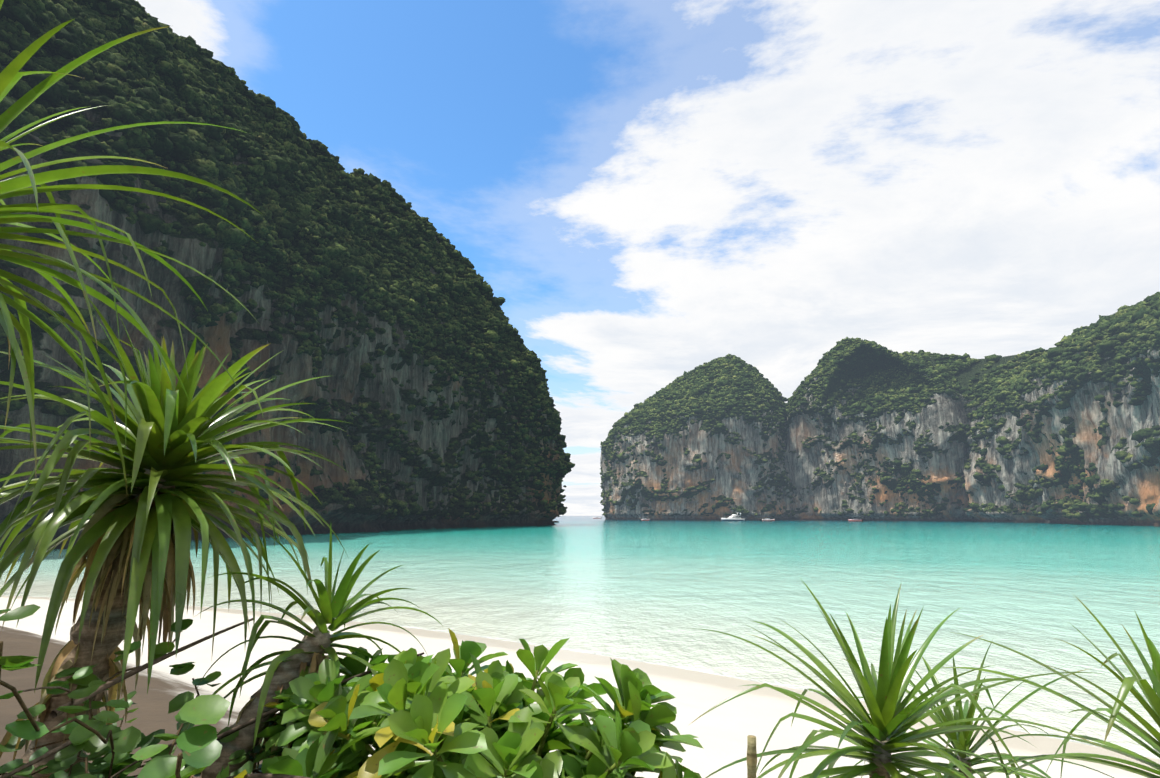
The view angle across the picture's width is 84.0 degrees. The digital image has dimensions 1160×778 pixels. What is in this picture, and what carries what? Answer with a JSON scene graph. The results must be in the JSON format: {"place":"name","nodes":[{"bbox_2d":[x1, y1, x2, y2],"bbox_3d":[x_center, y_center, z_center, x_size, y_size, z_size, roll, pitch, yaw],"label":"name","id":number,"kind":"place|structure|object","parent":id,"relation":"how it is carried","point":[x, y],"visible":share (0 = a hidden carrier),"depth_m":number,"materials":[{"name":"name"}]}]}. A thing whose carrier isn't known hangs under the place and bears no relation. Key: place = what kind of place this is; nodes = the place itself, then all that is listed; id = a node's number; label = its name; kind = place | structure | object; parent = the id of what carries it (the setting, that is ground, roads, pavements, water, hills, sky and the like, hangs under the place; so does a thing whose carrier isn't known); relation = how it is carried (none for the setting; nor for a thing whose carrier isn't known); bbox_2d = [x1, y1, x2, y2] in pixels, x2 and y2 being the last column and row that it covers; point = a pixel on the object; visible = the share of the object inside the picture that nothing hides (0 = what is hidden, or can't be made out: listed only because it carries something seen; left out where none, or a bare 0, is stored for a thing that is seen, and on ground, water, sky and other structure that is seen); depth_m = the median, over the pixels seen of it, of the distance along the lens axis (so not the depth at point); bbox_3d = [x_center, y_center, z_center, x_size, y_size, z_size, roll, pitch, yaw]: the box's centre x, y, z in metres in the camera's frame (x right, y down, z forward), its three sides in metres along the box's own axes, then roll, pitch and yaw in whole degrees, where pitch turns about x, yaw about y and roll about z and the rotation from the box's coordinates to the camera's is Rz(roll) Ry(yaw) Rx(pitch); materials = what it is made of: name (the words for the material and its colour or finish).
{"place":"outdoors","nodes":[
{"label":"outdoors","id":0,"kind":"place"},
{"bbox_2d":[0,45,565,551],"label":"cliff","id":1,"kind":"structure","parent":0,"point":[340,373],"depth_m":99.02,"materials":[{"name":"grey stone"}]},
{"bbox_2d":[0,0,574,520],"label":"cliff trees","id":2,"kind":"object","parent":1,"relation":"on","point":[324,208],"visible":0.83,"depth_m":114.45,"materials":[{"name":"green plant"}]},
{"bbox_2d":[0,516,1159,758],"bbox_3d":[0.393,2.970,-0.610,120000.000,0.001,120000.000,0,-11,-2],"label":"sea","id":3,"kind":"structure","parent":0,"point":[670,594],"depth_m":26.30,"materials":[{"name":"teal liquid"}]},
{"bbox_2d":[721,513,744,520],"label":"motor yacht","id":4,"kind":"object","parent":3,"relation":"on","point":[734,517],"visible":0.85,"depth_m":373.27,"materials":[{"name":"paint"}]},
{"bbox_2d":[760,516,774,520],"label":"speedboat","id":5,"kind":"object","parent":3,"relation":"on","point":[766,519],"visible":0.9,"depth_m":377.93,"materials":[{"name":"paint"}]},
{"bbox_2d":[848,518,862,520],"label":"speedboat","id":6,"kind":"object","parent":3,"relation":"in","point":[854,519],"visible":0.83,"depth_m":356.43,"materials":[{"name":"paint"}]},
{"bbox_2d":[0,595,1159,777],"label":"beach sand","id":7,"kind":"structure","parent":0,"point":[722,732],"depth_m":8.93,"materials":[{"name":"beige sand"}]},
{"bbox_2d":[0,604,230,777],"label":"creeper vine stems","id":8,"kind":"object","parent":7,"relation":"on","point":[200,745],"visible":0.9,"depth_m":1.66,"materials":[{"name":"green plant"}]},
{"bbox_2d":[0,0,262,502],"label":"plant","id":9,"kind":"object","parent":7,"relation":"on","point":[10,76],"visible":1,"depth_m":2.08,"materials":[{"name":"green plant"}]},
{"bbox_2d":[0,298,352,777],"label":"tree","id":10,"kind":"object","parent":7,"relation":"on","point":[135,550],"visible":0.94,"depth_m":2.62,"materials":[{"name":"green plant"}]},
{"bbox_2d":[0,618,590,777],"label":"dry twigs","id":11,"kind":"object","parent":7,"relation":"on","point":[54,713],"visible":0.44,"depth_m":2.19,"materials":[{"name":"brown wood"}]},
{"bbox_2d":[0,691,371,777],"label":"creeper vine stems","id":12,"kind":"object","parent":11,"relation":"attached to","point":[98,762],"visible":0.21,"depth_m":2.28,"materials":[{"name":"green plant"}]},
{"bbox_2d":[173,524,442,777],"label":"plant","id":13,"kind":"object","parent":7,"relation":"on","point":[304,656],"visible":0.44,"depth_m":2.58,"materials":[{"name":"green plant"}]},
{"bbox_2d":[216,726,423,777],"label":"shrub leaves","id":14,"kind":"object","parent":7,"relation":"on","point":[289,761],"visible":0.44,"depth_m":1.96,"materials":[{"name":"green plant"}]},
{"bbox_2d":[254,628,541,777],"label":"shrubs","id":15,"kind":"object","parent":7,"relation":"on","point":[311,691],"visible":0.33,"depth_m":2.31,"materials":[{"name":"green plant"}]},
{"bbox_2d":[299,638,703,777],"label":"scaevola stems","id":16,"kind":"object","parent":7,"relation":"on","point":[429,728],"visible":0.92,"depth_m":2.08,"materials":[{"name":"green plant"}]},
{"bbox_2d":[458,712,701,777],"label":"shrub","id":17,"kind":"object","parent":7,"relation":"on","point":[596,765],"visible":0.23,"depth_m":2.04,"materials":[{"name":"green plant"}]},
{"bbox_2d":[746,735,756,777],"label":"bamboo stake","id":18,"kind":"object","parent":7,"relation":"on","point":[751,757],"visible":1,"depth_m":2.34,"materials":[{"name":"beige plant"}]},
{"bbox_2d":[689,577,1101,777],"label":"plant","id":19,"kind":"object","parent":7,"relation":"on","point":[887,724],"visible":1,"depth_m":2.61,"materials":[{"name":"green plant"}]},
{"bbox_2d":[840,644,1113,777],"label":"plant","id":20,"kind":"object","parent":7,"relation":"on","point":[963,740],"visible":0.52,"depth_m":3.08,"materials":[{"name":"green plant"}]},
{"bbox_2d":[940,592,1159,777],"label":"plant","id":21,"kind":"object","parent":7,"relation":"on","point":[1149,692],"visible":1,"depth_m":2.49,"materials":[{"name":"green plant"}]},
{"bbox_2d":[135,0,1159,515],"label":"sky","id":22,"kind":"structure","parent":0,"point":[651,192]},
{"bbox_2d":[600,372,793,520],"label":"rock cliff","id":23,"kind":"structure","parent":0,"point":[730,481],"depth_m":416.31,"materials":[{"name":"grey stone"}]},
{"bbox_2d":[600,354,795,517],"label":"cliff trees","id":24,"kind":"object","parent":23,"relation":"on","point":[684,391],"visible":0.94,"depth_m":432.91,"materials":[{"name":"green plant"}]},
{"bbox_2d":[782,334,1159,526],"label":"cliff","id":25,"kind":"structure","parent":0,"point":[1141,481],"depth_m":338.48,"materials":[{"name":"grey stone"}]},
{"bbox_2d":[782,292,1159,522],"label":"cliff trees","id":26,"kind":"object","parent":25,"relation":"on","point":[1137,325],"visible":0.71,"depth_m":299.74,"materials":[{"name":"green plant"}]}
]}

